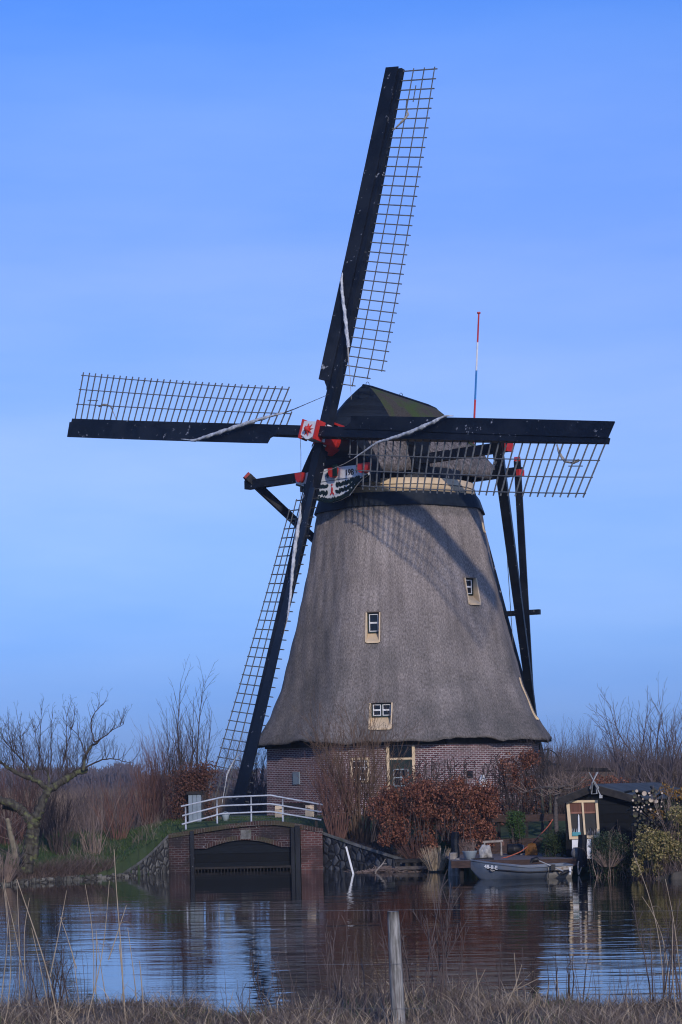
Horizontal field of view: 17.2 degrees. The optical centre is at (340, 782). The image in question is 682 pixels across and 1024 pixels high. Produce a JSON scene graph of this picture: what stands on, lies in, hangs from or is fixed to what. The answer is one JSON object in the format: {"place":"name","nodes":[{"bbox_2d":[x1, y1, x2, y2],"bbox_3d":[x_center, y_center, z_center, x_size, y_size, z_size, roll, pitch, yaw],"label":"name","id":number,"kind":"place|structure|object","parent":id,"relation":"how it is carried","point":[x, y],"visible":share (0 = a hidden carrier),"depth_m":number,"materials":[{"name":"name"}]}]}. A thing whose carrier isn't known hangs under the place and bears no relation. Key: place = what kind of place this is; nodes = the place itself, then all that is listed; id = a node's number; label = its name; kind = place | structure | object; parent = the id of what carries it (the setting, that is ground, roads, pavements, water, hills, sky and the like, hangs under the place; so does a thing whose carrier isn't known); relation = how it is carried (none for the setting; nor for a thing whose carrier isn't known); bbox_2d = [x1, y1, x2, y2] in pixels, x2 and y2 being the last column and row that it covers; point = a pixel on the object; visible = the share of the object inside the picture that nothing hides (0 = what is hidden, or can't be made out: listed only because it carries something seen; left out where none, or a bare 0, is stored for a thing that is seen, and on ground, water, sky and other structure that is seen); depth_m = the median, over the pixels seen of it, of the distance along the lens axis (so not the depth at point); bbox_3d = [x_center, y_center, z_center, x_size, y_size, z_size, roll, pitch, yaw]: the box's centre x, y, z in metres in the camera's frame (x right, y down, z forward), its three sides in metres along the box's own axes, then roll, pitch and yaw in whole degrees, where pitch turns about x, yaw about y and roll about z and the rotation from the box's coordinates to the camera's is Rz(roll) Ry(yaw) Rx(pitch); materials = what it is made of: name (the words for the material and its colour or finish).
{"place":"outdoors","nodes":[
{"label":"outdoors","id":0,"kind":"place"},
{"bbox_2d":[172,814,405,836],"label":"lawn grass","id":1,"kind":"structure","parent":0,"point":[264,818],"depth_m":76.69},
{"bbox_2d":[0,865,681,1016],"bbox_3d":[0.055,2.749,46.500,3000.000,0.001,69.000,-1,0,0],"label":"water","id":2,"kind":"structure","parent":0,"point":[200,946],"depth_m":41.95,"materials":[{"name":"blue liquid"}]},
{"bbox_2d":[347,859,421,872],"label":"driftwood","id":3,"kind":"object","parent":2,"relation":"on","point":[385,869],"depth_m":69.02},
{"bbox_2d":[394,858,426,871],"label":"jetty","id":4,"kind":"object","parent":2,"relation":"on","point":[415,867],"visible":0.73,"depth_m":68.93,"materials":[{"name":"grey wood"}]},
{"bbox_2d":[419,845,449,870],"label":"reed tuft","id":5,"kind":"object","parent":2,"relation":"on","point":[436,865],"visible":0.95,"depth_m":68.21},
{"bbox_2d":[448,852,457,875],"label":"mooring post","id":6,"kind":"object","parent":2,"relation":"in","point":[452,871],"visible":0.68,"depth_m":65.49,"materials":[{"name":"brown wood"}]},
{"bbox_2d":[451,832,459,857],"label":"mooring post","id":7,"kind":"object","parent":2,"relation":"in","point":[454,841],"visible":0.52,"depth_m":66.81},
{"bbox_2d":[444,853,577,876],"bbox_3d":[5.064,2.813,66.962,3.856,1.272,5.664,-1,0,0],"label":"wooden dock","id":8,"kind":"object","parent":2,"relation":"on","point":[461,863],"visible":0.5,"depth_m":64.13,"materials":[{"name":"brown wood"}]},
{"bbox_2d":[460,838,476,859],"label":"potted plant","id":9,"kind":"object","parent":8,"relation":"on","point":[468,854],"visible":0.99,"depth_m":64.88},
{"bbox_2d":[479,844,491,857],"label":"white stone","id":10,"kind":"object","parent":8,"relation":"on","point":[484,851],"visible":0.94,"depth_m":66.41,"materials":[{"name":"stone"}]},
{"bbox_2d":[535,827,565,856],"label":"box shrub","id":11,"kind":"object","parent":8,"relation":"on","point":[556,843],"visible":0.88,"depth_m":65.85,"materials":[{"name":"green plant"}]},
{"bbox_2d":[578,835,586,866],"bbox_3d":[6.826,1.921,64.002,0.281,0.914,0.285,-1,0,0],"label":"mooring post","id":12,"kind":"object","parent":8,"relation":"attached to","point":[582,843],"visible":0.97,"depth_m":63.89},
{"bbox_2d":[470,859,572,878],"bbox_3d":[4.996,2.426,62.806,2.840,0.689,1.341,-1,0,0],"label":"moored boat","id":13,"kind":"object","parent":2,"relation":"on","point":[480,869],"visible":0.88,"depth_m":62.34,"materials":[{"name":"grey metal"}]},
{"bbox_2d":[530,857,570,877],"bbox_3d":[5.759,2.312,62.147,1.154,0.600,0.204,-1,0,5],"label":"outboard motor","id":14,"kind":"object","parent":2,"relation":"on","point":[537,859],"visible":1,"depth_m":62.10,"materials":[{"name":"grey metal"}]},
{"bbox_2d":[0,793,681,1023],"bbox_3d":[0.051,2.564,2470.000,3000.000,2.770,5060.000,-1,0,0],"label":"ground","id":15,"kind":"structure","parent":0,"point":[146,849],"depth_m":70.39,"materials":[{"name":"plant"}]},
{"bbox_2d":[0,841,25,882],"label":"bare shrub","id":16,"kind":"object","parent":15,"relation":"on","point":[11,871],"visible":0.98,"depth_m":65.04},
{"bbox_2d":[0,805,27,858],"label":"cut stump","id":17,"kind":"object","parent":15,"relation":"on","point":[11,838],"visible":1,"depth_m":65.73,"materials":[{"name":"wood"}]},
{"bbox_2d":[0,737,55,845],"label":"bare shrub","id":18,"kind":"object","parent":15,"relation":"on","point":[4,831],"visible":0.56,"depth_m":70.83,"materials":[{"name":"plant"}]},
{"bbox_2d":[16,879,58,1020],"bbox_3d":[-3.102,1.773,23.200,0.427,1.587,0.018,-1,0,0],"label":"reed stalk","id":19,"kind":"object","parent":15,"relation":"on","point":[42,957],"visible":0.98,"depth_m":23.20,"materials":[{"name":"beige plant"}]},
{"bbox_2d":[0,738,83,838],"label":"bare shrub","id":20,"kind":"object","parent":15,"relation":"on","point":[36,803],"visible":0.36,"depth_m":72.94,"materials":[{"name":"plant"}]},
{"bbox_2d":[25,940,76,1013],"bbox_3d":[-3.203,2.140,25.047,0.596,0.828,0.374,-1,0,0],"label":"dead weed","id":21,"kind":"object","parent":15,"relation":"on","point":[53,988],"visible":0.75,"depth_m":24.99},
{"bbox_2d":[27,773,89,855],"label":"bare shrub","id":22,"kind":"object","parent":15,"relation":"on","point":[58,846],"visible":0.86,"depth_m":70.33,"materials":[{"name":"plant"}]},
{"bbox_2d":[1,851,117,880],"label":"waterside grass","id":23,"kind":"structure","parent":15,"relation":"on","point":[73,867],"depth_m":67.59,"materials":[{"name":"plant"}]},
{"bbox_2d":[0,871,135,885],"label":"stone edging","id":24,"kind":"object","parent":15,"relation":"on","point":[67,878],"visible":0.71,"depth_m":67.21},
{"bbox_2d":[0,688,142,873],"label":"gnarled tree","id":25,"kind":"object","parent":15,"relation":"on","point":[31,843],"visible":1,"depth_m":66.31,"materials":[{"name":"brown plant"}]},
{"bbox_2d":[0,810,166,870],"bbox_3d":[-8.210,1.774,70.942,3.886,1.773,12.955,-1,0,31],"label":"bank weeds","id":26,"kind":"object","parent":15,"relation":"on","point":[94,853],"visible":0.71,"depth_m":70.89,"materials":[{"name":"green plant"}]},
{"bbox_2d":[0,796,175,835],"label":"bank weeds","id":27,"kind":"object","parent":15,"relation":"on","point":[138,823],"visible":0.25,"depth_m":79.58,"materials":[{"name":"brown plant"}]},
{"bbox_2d":[64,772,111,820],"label":"willow bush","id":28,"kind":"object","parent":15,"relation":"on","point":[86,792],"visible":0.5,"depth_m":91.90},
{"bbox_2d":[68,783,122,853],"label":"bare shrub","id":29,"kind":"object","parent":15,"relation":"on","point":[93,844],"visible":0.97,"depth_m":71.40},
{"bbox_2d":[0,815,202,870],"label":"lawn grass","id":30,"kind":"structure","parent":15,"relation":"on","point":[129,841],"depth_m":72.21,"materials":[{"name":"plant"}]},
{"bbox_2d":[78,776,135,820],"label":"willow bush","id":31,"kind":"object","parent":15,"relation":"on","point":[108,793],"visible":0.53,"depth_m":87.97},
{"bbox_2d":[84,770,145,839],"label":"bare shrub","id":32,"kind":"object","parent":15,"relation":"on","point":[112,830],"visible":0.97,"depth_m":74.38,"materials":[{"name":"plant"}]},
{"bbox_2d":[102,771,151,821],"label":"willow bush","id":33,"kind":"object","parent":15,"relation":"on","point":[129,795],"visible":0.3,"depth_m":89.91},
{"bbox_2d":[0,760,266,796],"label":"distant wood","id":34,"kind":"object","parent":15,"relation":"on","point":[111,773],"visible":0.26,"depth_m":433.16,"materials":[{"name":"plant"}]},
{"bbox_2d":[0,788,266,822],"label":"reed bed","id":35,"kind":"object","parent":15,"relation":"on","point":[225,809],"visible":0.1,"depth_m":95.25,"materials":[{"name":"plant"}]},
{"bbox_2d":[0,781,266,814],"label":"osier thicket","id":36,"kind":"object","parent":15,"relation":"on","point":[78,784],"visible":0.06,"depth_m":110.20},
{"bbox_2d":[115,742,169,824],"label":"willow bush","id":37,"kind":"object","parent":15,"relation":"on","point":[150,798],"visible":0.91,"depth_m":81.77,"materials":[{"name":"plant"}]},
{"bbox_2d":[123,835,168,874],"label":"stone wing wall","id":38,"kind":"structure","parent":15,"relation":"on","point":[155,860],"depth_m":71.75,"materials":[{"name":"stone"}]},
{"bbox_2d":[132,721,219,819],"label":"willow bush","id":39,"kind":"object","parent":15,"relation":"on","point":[166,789],"visible":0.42,"depth_m":83.84,"materials":[{"name":"plant"}]},
{"bbox_2d":[163,654,190,763],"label":"bare sapling","id":40,"kind":"object","parent":15,"relation":"on","point":[179,700],"visible":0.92,"depth_m":79.34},
{"bbox_2d":[147,697,230,813],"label":"willow bush","id":41,"kind":"object","parent":15,"relation":"on","point":[189,754],"visible":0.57,"depth_m":78.83,"materials":[{"name":"plant"}]},
{"bbox_2d":[162,754,225,821],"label":"beech arch","id":42,"kind":"structure","parent":15,"relation":"on","point":[202,776],"depth_m":75.48,"materials":[{"name":"brown plant"}]},
{"bbox_2d":[186,791,202,821],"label":"utility cabinet","id":43,"kind":"object","parent":15,"relation":"on","point":[194,796],"visible":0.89,"depth_m":75.00,"materials":[{"name":"metal"}]},
{"bbox_2d":[185,656,217,760],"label":"bare sapling","id":44,"kind":"object","parent":15,"relation":"on","point":[200,710],"visible":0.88,"depth_m":79.09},
{"bbox_2d":[209,730,266,814],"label":"willow bush","id":45,"kind":"object","parent":15,"relation":"on","point":[247,808],"visible":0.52,"depth_m":91.89,"materials":[{"name":"plant"}]},
{"bbox_2d":[168,820,322,871],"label":"brick bridge","id":46,"kind":"structure","parent":15,"relation":"on","point":[273,844],"depth_m":72.74,"materials":[{"name":"brick"}]},
{"bbox_2d":[181,794,322,828],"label":"white railing","id":47,"kind":"object","parent":46,"relation":"on","point":[316,819],"visible":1,"depth_m":72.81,"materials":[{"name":"paint"}]},
{"bbox_2d":[250,942,292,1010],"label":"dead weed","id":48,"kind":"object","parent":15,"relation":"on","point":[253,973],"visible":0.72,"depth_m":24.82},
{"bbox_2d":[275,803,313,816],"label":"garden bench","id":49,"kind":"object","parent":15,"relation":"on","point":[299,805],"visible":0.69,"depth_m":79.71,"materials":[{"name":"beige paint"}]},
{"bbox_2d":[284,739,374,838],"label":"willow shrub","id":50,"kind":"object","parent":15,"relation":"on","point":[334,827],"visible":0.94,"depth_m":72.81,"materials":[{"name":"plant"}]},
{"bbox_2d":[0,909,672,1023],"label":"wire fence","id":51,"kind":"object","parent":15,"relation":"on","point":[394,945],"visible":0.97,"depth_m":22.54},
{"bbox_2d":[67,66,614,815],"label":"windmill","id":52,"kind":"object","parent":15,"relation":"on","point":[403,612],"visible":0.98,"depth_m":83.39,"materials":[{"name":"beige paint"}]},
{"bbox_2d":[365,612,379,642],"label":"window","id":53,"kind":"structure","parent":52,"relation":"in","point":[372,620],"depth_m":83.01,"materials":[{"name":"beige paint"}]},
{"bbox_2d":[368,702,392,729],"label":"window","id":54,"kind":"structure","parent":52,"relation":"in","point":[379,710],"depth_m":82.00,"materials":[{"name":"beige paint"}]},
{"bbox_2d":[386,745,414,805],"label":"door","id":55,"kind":"structure","parent":52,"relation":"in","point":[411,749],"depth_m":81.54,"materials":[{"name":"beige paint"}]},
{"bbox_2d":[464,578,480,604],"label":"window","id":56,"kind":"structure","parent":52,"relation":"in","point":[471,584],"depth_m":84.11,"materials":[{"name":"beige paint"}]},
{"bbox_2d":[0,970,681,1023],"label":"bank grass","id":57,"kind":"structure","parent":15,"relation":"on","point":[453,992],"depth_m":23.36,"materials":[{"name":"plant"}]},
{"bbox_2d":[0,925,681,1023],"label":"weed stems","id":58,"kind":"object","parent":15,"relation":"on","point":[330,992],"visible":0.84,"depth_m":23.11,"materials":[{"name":"plant"}]},
{"bbox_2d":[321,915,360,999],"bbox_3d":[0.026,1.923,25.030,0.399,0.961,0.485,-1,0,-43],"label":"dead weed","id":59,"kind":"object","parent":15,"relation":"on","point":[332,959],"visible":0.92,"depth_m":25.03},
{"bbox_2d":[284,685,420,845],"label":"willow shrub","id":60,"kind":"object","parent":15,"relation":"on","point":[363,836],"visible":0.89,"depth_m":73.16,"materials":[{"name":"plant"}]},
{"bbox_2d":[323,832,404,869],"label":"stone wing wall","id":61,"kind":"structure","parent":15,"relation":"on","point":[335,856],"depth_m":71.83,"materials":[{"name":"stone"}]},
{"bbox_2d":[325,825,445,867],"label":"waterside grass","id":62,"kind":"structure","parent":15,"relation":"on","point":[370,845],"depth_m":72.36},
{"bbox_2d":[361,933,418,1011],"bbox_3d":[0.535,2.004,23.912,0.550,0.851,0.374,-1,0,-26],"label":"dead weed","id":63,"kind":"object","parent":15,"relation":"on","point":[385,979],"visible":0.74,"depth_m":23.91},
{"bbox_2d":[377,901,441,1004],"bbox_3d":[0.728,1.804,24.056,0.672,1.116,0.320,-1,0,0],"label":"dead weed","id":64,"kind":"object","parent":15,"relation":"on","point":[407,960],"visible":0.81,"depth_m":24.09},
{"bbox_2d":[392,833,440,858],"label":"bare shrub","id":65,"kind":"object","parent":15,"relation":"on","point":[412,843],"visible":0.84,"depth_m":70.06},
{"bbox_2d":[365,770,516,853],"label":"beech hedge","id":66,"kind":"object","parent":15,"relation":"on","point":[461,804],"visible":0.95,"depth_m":70.22,"materials":[{"name":"brown plant"}]},
{"bbox_2d":[425,916,468,999],"bbox_3d":[1.155,1.881,24.466,0.502,0.952,0.451,-1,0,0],"label":"dead weed","id":67,"kind":"object","parent":15,"relation":"on","point":[461,954],"visible":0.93,"depth_m":24.47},
{"bbox_2d":[425,858,481,998],"bbox_3d":[1.172,1.575,24.400,0.388,1.528,0.670,-1,0,-37],"label":"dead weed","id":68,"kind":"object","parent":15,"relation":"on","point":[444,960],"visible":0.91,"depth_m":24.49,"materials":[{"name":"plant"}]},
{"bbox_2d":[397,753,547,830],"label":"trained hedge","id":69,"kind":"object","parent":15,"relation":"on","point":[450,767],"visible":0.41,"depth_m":76.34,"materials":[{"name":"brown plant"}]},
{"bbox_2d":[459,838,541,853],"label":"retaining wall","id":70,"kind":"structure","parent":15,"relation":"on","point":[496,848],"depth_m":69.92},
{"bbox_2d":[481,944,524,1003],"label":"dead weed","id":71,"kind":"object","parent":15,"relation":"on","point":[499,985],"visible":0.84,"depth_m":24.92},
{"bbox_2d":[504,808,527,842],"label":"box shrub","id":72,"kind":"object","parent":15,"relation":"on","point":[517,830],"visible":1,"depth_m":69.79,"materials":[{"name":"green plant"}]},
{"bbox_2d":[477,813,564,838],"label":"timber rail","id":73,"kind":"object","parent":15,"relation":"on","point":[548,817],"visible":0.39,"depth_m":71.57,"materials":[{"name":"brown wood"}]},
{"bbox_2d":[484,750,559,822],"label":"bare shrub","id":74,"kind":"object","parent":15,"relation":"on","point":[513,798],"visible":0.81,"depth_m":74.85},
{"bbox_2d":[488,737,561,826],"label":"beech hedge","id":75,"kind":"object","parent":15,"relation":"on","point":[524,762],"visible":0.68,"depth_m":75.24,"materials":[{"name":"brown plant"}]},
{"bbox_2d":[515,763,558,830],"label":"young tree","id":76,"kind":"object","parent":15,"relation":"on","point":[541,810],"visible":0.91,"depth_m":72.46,"materials":[{"name":"brown plant"}]},
{"bbox_2d":[507,727,589,813],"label":"bare shrub","id":77,"kind":"object","parent":15,"relation":"on","point":[536,773],"visible":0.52,"depth_m":75.36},
{"bbox_2d":[509,763,593,833],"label":"trained tree","id":78,"kind":"object","parent":15,"relation":"on","point":[559,789],"visible":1,"depth_m":70.18,"materials":[{"name":"plant"}]},
{"bbox_2d":[533,761,571,812],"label":"young tree","id":79,"kind":"object","parent":15,"relation":"on","point":[550,805],"visible":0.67,"depth_m":72.97,"materials":[{"name":"brown plant"}]},
{"bbox_2d":[527,953,589,1000],"bbox_3d":[2.403,2.139,24.990,0.694,0.526,0.261,-1,0,0],"label":"dead weed","id":80,"kind":"object","parent":15,"relation":"on","point":[533,976],"visible":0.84,"depth_m":24.98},
{"bbox_2d":[541,716,596,809],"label":"scrub bush","id":81,"kind":"object","parent":15,"relation":"on","point":[560,758],"visible":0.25,"depth_m":94.70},
{"bbox_2d":[533,735,605,813],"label":"bare shrub","id":82,"kind":"object","parent":15,"relation":"on","point":[562,808],"visible":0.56,"depth_m":74.33,"materials":[{"name":"plant"}]},
{"bbox_2d":[546,719,600,782],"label":"scrub bush","id":83,"kind":"object","parent":15,"relation":"on","point":[563,750],"visible":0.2,"depth_m":97.22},
{"bbox_2d":[551,720,612,787],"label":"scrub bush","id":84,"kind":"object","parent":15,"relation":"on","point":[589,763],"visible":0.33,"depth_m":94.92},
{"bbox_2d":[565,716,630,784],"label":"scrub bush","id":85,"kind":"object","parent":15,"relation":"on","point":[593,749],"visible":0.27,"depth_m":96.94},
{"bbox_2d":[573,771,630,791],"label":"beech hedge","id":86,"kind":"object","parent":15,"relation":"on","point":[605,779],"visible":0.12,"depth_m":73.42,"materials":[{"name":"brown plant"}]},
{"bbox_2d":[578,829,637,877],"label":"box shrub","id":87,"kind":"object","parent":15,"relation":"on","point":[606,841],"visible":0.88,"depth_m":62.37,"materials":[{"name":"green plant"}]},
{"bbox_2d":[593,849,625,866],"bbox_3d":[7.338,2.028,62.085,1.100,0.562,1.157,-1,0,0],"label":"dry tangle","id":88,"kind":"object","parent":87,"relation":"on","point":[602,864],"visible":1,"depth_m":62.00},
{"bbox_2d":[540,766,681,813],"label":"reed bed","id":89,"kind":"object","parent":15,"relation":"on","point":[601,779],"visible":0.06,"depth_m":93.84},
{"bbox_2d":[545,744,681,783],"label":"osier thicket","id":90,"kind":"object","parent":15,"relation":"on","point":[611,758],"visible":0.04,"depth_m":104.17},
{"bbox_2d":[582,711,651,783],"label":"scrub bush","id":91,"kind":"object","parent":15,"relation":"on","point":[613,753],"visible":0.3,"depth_m":95.04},
{"bbox_2d":[556,782,681,864],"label":"garden shed","id":92,"kind":"structure","parent":15,"relation":"on","point":[607,811],"depth_m":65.20,"materials":[{"name":"wood"}]},
{"bbox_2d":[566,800,599,838],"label":"window","id":93,"kind":"structure","parent":92,"relation":"in","point":[587,810],"depth_m":65.17,"materials":[{"name":"beige paint"}]},
{"bbox_2d":[583,688,668,782],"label":"bare tree","id":94,"kind":"object","parent":15,"relation":"on","point":[639,771],"visible":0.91,"depth_m":83.67,"materials":[{"name":"plant"}]},
{"bbox_2d":[589,673,681,786],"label":"bare tree","id":95,"kind":"object","parent":15,"relation":"on","point":[642,744],"visible":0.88,"depth_m":82.85,"materials":[{"name":"plant"}]},
{"bbox_2d":[600,732,676,782],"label":"scrub bush","id":96,"kind":"object","parent":15,"relation":"on","point":[633,765],"visible":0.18,"depth_m":89.82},
{"bbox_2d":[615,735,664,782],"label":"bare tree","id":97,"kind":"object","parent":15,"relation":"on","point":[645,768],"visible":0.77,"depth_m":80.53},
{"bbox_2d":[610,743,679,785],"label":"scrub bush","id":98,"kind":"object","parent":15,"relation":"on","point":[650,768],"visible":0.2,"depth_m":89.95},
{"bbox_2d":[618,818,681,878],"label":"bank weeds","id":99,"kind":"object","parent":15,"relation":"on","point":[675,864],"visible":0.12,"depth_m":60.78,"materials":[{"name":"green plant"}]},
{"bbox_2d":[623,689,681,787],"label":"bare tree","id":100,"kind":"object","parent":15,"relation":"on","point":[667,737],"visible":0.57,"depth_m":86.19,"materials":[{"name":"plant"}]},
{"bbox_2d":[630,795,681,878],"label":"variegated shrub","id":101,"kind":"object","parent":15,"relation":"on","point":[663,840],"visible":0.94,"depth_m":60.84,"materials":[{"name":"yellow plant"}]},
{"bbox_2d":[642,780,681,841],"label":"bare shrub","id":102,"kind":"object","parent":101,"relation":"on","point":[670,821],"visible":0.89,"depth_m":61.12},
{"bbox_2d":[631,897,681,1001],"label":"dead weed","id":103,"kind":"object","parent":15,"relation":"on","point":[674,966],"visible":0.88,"depth_m":23.98,"materials":[{"name":"plant"}]},
{"bbox_2d":[652,742,681,787],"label":"bare tree","id":104,"kind":"object","parent":15,"relation":"on","point":[671,769],"visible":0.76,"depth_m":79.12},
{"bbox_2d":[653,797,681,856],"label":"ivy bush","id":105,"kind":"object","parent":15,"relation":"on","point":[668,820],"visible":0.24,"depth_m":62.23,"materials":[{"name":"green plant"}]},
{"bbox_2d":[646,776,681,828],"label":"golden shrub","id":106,"kind":"object","parent":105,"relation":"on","point":[674,792],"visible":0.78,"depth_m":62.05,"materials":[{"name":"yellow plant"}]},
{"bbox_2d":[0,0,681,777],"label":"sky","id":107,"kind":"structure","parent":0,"point":[180,180],"materials":[{"name":"blue"}]},
{"bbox_2d":[507,844,523,854],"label":"oil drum","id":108,"kind":"object","parent":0,"point":[512,849],"visible":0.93,"depth_m":68.26,"materials":[{"name":"black metal"}]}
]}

